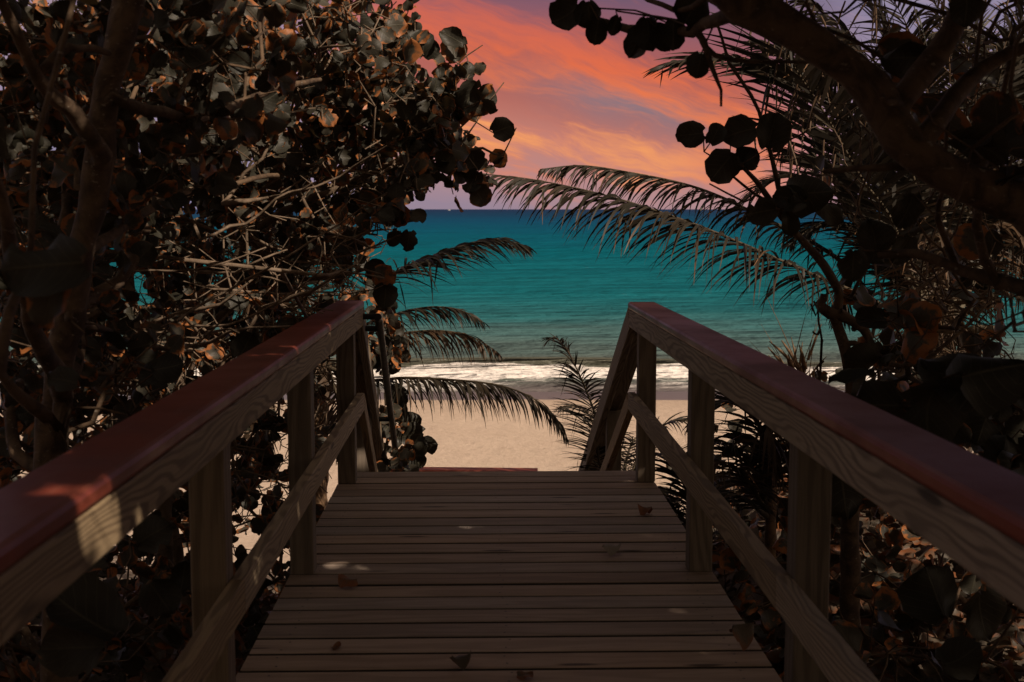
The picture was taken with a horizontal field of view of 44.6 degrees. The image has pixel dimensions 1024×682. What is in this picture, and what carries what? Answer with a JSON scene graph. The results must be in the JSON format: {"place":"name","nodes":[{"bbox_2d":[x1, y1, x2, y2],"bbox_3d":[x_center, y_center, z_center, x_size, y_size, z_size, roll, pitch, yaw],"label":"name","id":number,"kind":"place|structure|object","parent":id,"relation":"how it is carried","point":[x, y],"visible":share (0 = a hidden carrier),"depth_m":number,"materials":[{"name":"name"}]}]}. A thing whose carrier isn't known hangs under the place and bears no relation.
{"place":"outdoors","nodes":[
{"label":"outdoors","id":0,"kind":"place"},
{"bbox_2d":[0,209,1023,392],"bbox_3d":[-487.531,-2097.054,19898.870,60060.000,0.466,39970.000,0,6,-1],"label":"sea","id":1,"kind":"structure","parent":0,"point":[577,293],"depth_m":73.57,"materials":[{"name":"liquid"}]},
{"bbox_2d":[0,391,1023,681],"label":"ground","id":2,"kind":"structure","parent":0,"point":[462,437],"depth_m":23.64,"materials":[{"name":"beige sand"}]},
{"bbox_2d":[0,440,290,681],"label":"sea grape shrub","id":3,"kind":"object","parent":2,"relation":"on","point":[88,612],"visible":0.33,"depth_m":4.23,"materials":[{"name":"green plant"}]},
{"bbox_2d":[0,0,321,681],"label":"sea grape tree","id":4,"kind":"object","parent":2,"relation":"on","point":[67,72],"visible":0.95,"depth_m":3.68,"materials":[{"name":"brown plant"}]},
{"bbox_2d":[0,0,515,658],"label":"sea grape tree","id":5,"kind":"object","parent":2,"relation":"on","point":[414,122],"visible":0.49,"depth_m":5.48,"materials":[{"name":"green plant"}]},
{"bbox_2d":[176,151,568,524],"bbox_3d":[-1.321,0.252,9.205,4.326,4.220,1.953,4,7,36],"label":"coconut palm","id":6,"kind":"object","parent":2,"relation":"on","point":[481,389],"visible":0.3,"depth_m":8.55,"materials":[{"name":"green plant"}]},
{"bbox_2d":[365,294,437,471],"bbox_3d":[-0.749,0.954,8.390,0.566,2.688,1.072,-2,6,-21],"label":"sea grape shrub","id":7,"kind":"object","parent":2,"relation":"on","point":[413,451],"visible":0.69,"depth_m":8.21,"materials":[{"name":"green plant"}]},
{"bbox_2d":[0,300,1023,681],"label":"boardwalk","id":8,"kind":"structure","parent":2,"relation":"on","point":[504,574],"depth_m":3.93,"materials":[{"name":"brown wood"}]},
{"bbox_2d":[330,641,340,649],"bbox_3d":[-0.554,0.958,3.922,0.032,0.018,0.037,0,6,-1],"label":"fallen leaf","id":9,"kind":"object","parent":8,"relation":"on","point":[337,645],"visible":1,"depth_m":3.93,"materials":[{"name":"brown plant"}]},
{"bbox_2d":[338,574,357,587],"bbox_3d":[-0.597,0.877,4.569,0.081,0.044,0.064,0,6,-1],"label":"fallen leaf","id":10,"kind":"object","parent":8,"relation":"on","point":[344,581],"visible":1,"depth_m":4.55,"materials":[{"name":"brown plant"}]},
{"bbox_2d":[449,650,470,669],"bbox_3d":[-0.156,0.957,3.759,0.066,0.056,0.055,0,6,-1],"label":"fallen leaf","id":11,"kind":"object","parent":8,"relation":"on","point":[461,661],"visible":1,"depth_m":3.75,"materials":[{"name":"brown plant"}]},
{"bbox_2d":[516,670,532,679],"bbox_3d":[0.038,0.985,3.683,0.051,0.016,0.051,5,8,40],"label":"fallen leaf","id":12,"kind":"object","parent":8,"relation":"on","point":[522,675],"visible":1,"depth_m":3.68,"materials":[{"name":"brown plant"}]},
{"bbox_2d":[602,543,620,555],"bbox_3d":[0.399,0.829,5.004,0.076,0.048,0.078,0,6,-1],"label":"fallen leaf","id":13,"kind":"object","parent":8,"relation":"on","point":[611,549],"visible":1,"depth_m":4.98,"materials":[{"name":"brown plant"}]},
{"bbox_2d":[638,504,652,514],"bbox_3d":[0.601,0.755,5.632,0.068,0.064,0.072,0,6,-1],"label":"fallen leaf","id":14,"kind":"object","parent":8,"relation":"on","point":[643,510],"visible":1,"depth_m":5.62,"materials":[{"name":"brown plant"}]},
{"bbox_2d":[729,622,753,650],"bbox_3d":[0.723,0.925,3.931,0.079,0.082,0.072,0,6,-1],"label":"fallen leaf","id":15,"kind":"object","parent":8,"relation":"on","point":[743,634],"visible":1,"depth_m":3.91,"materials":[{"name":"brown plant"}]},
{"bbox_2d":[0,466,1023,681],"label":"leaf litter","id":16,"kind":"object","parent":2,"relation":"on","point":[774,656],"visible":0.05,"depth_m":6.43,"materials":[{"name":"brown plant"}]},
{"bbox_2d":[539,331,687,520],"bbox_3d":[0.841,1.079,8.469,0.973,2.330,1.478,4,7,33],"label":"young palm","id":17,"kind":"object","parent":2,"relation":"on","point":[592,409],"visible":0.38,"depth_m":8.24,"materials":[{"name":"green plant"}]},
{"bbox_2d":[655,452,749,535],"bbox_3d":[1.092,1.356,7.444,0.465,1.563,1.058,4,7,33],"label":"young palm","id":18,"kind":"object","parent":2,"relation":"on","point":[674,505],"visible":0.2,"depth_m":7.24,"materials":[{"name":"green plant"}]},
{"bbox_2d":[673,390,789,645],"bbox_3d":[1.405,1.045,6.747,0.729,1.642,1.567,6,8,43],"label":"young palm","id":19,"kind":"object","parent":2,"relation":"on","point":[763,479],"visible":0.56,"depth_m":6.58,"materials":[{"name":"green plant"}]},
{"bbox_2d":[483,0,1023,454],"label":"coconut palm","id":20,"kind":"object","parent":2,"relation":"on","point":[803,84],"visible":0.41,"depth_m":8.52,"materials":[{"name":"green plant"}]},
{"bbox_2d":[549,0,1023,441],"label":"sea grape tree","id":21,"kind":"object","parent":2,"relation":"on","point":[947,394],"visible":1,"depth_m":3.02,"materials":[{"name":"brown plant"}]},
{"bbox_2d":[756,298,826,377],"bbox_3d":[1.711,0.570,7.770,0.427,1.692,0.439,4,7,35],"label":"young palm","id":22,"kind":"object","parent":2,"relation":"on","point":[794,363],"visible":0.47,"depth_m":7.69,"materials":[{"name":"green plant"}]},
{"bbox_2d":[810,301,823,380],"bbox_3d":[1.489,0.817,6.155,0.081,2.038,0.039,-2,6,-20],"label":"dead sapling","id":23,"kind":"object","parent":2,"relation":"on","point":[819,370],"visible":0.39,"depth_m":6.07,"materials":[{"name":"grey plant"}]},
{"bbox_2d":[666,367,1023,681],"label":"sea grape shrub","id":24,"kind":"object","parent":2,"relation":"on","point":[927,597],"visible":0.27,"depth_m":5.00,"materials":[{"name":"green plant"}]},
{"bbox_2d":[675,21,1023,658],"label":"sea grape tree","id":25,"kind":"object","parent":2,"relation":"on","point":[997,437],"visible":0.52,"depth_m":5.15,"materials":[{"name":"brown plant"}]},
{"bbox_2d":[924,0,1023,295],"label":"coconut palm","id":26,"kind":"object","parent":2,"relation":"on","point":[1021,102],"visible":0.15,"depth_m":9.28,"materials":[{"name":"green plant"}]},
{"bbox_2d":[0,0,1023,208],"label":"sky","id":27,"kind":"structure","parent":0,"point":[568,99],"materials":[{"name":"orange"}]}
]}

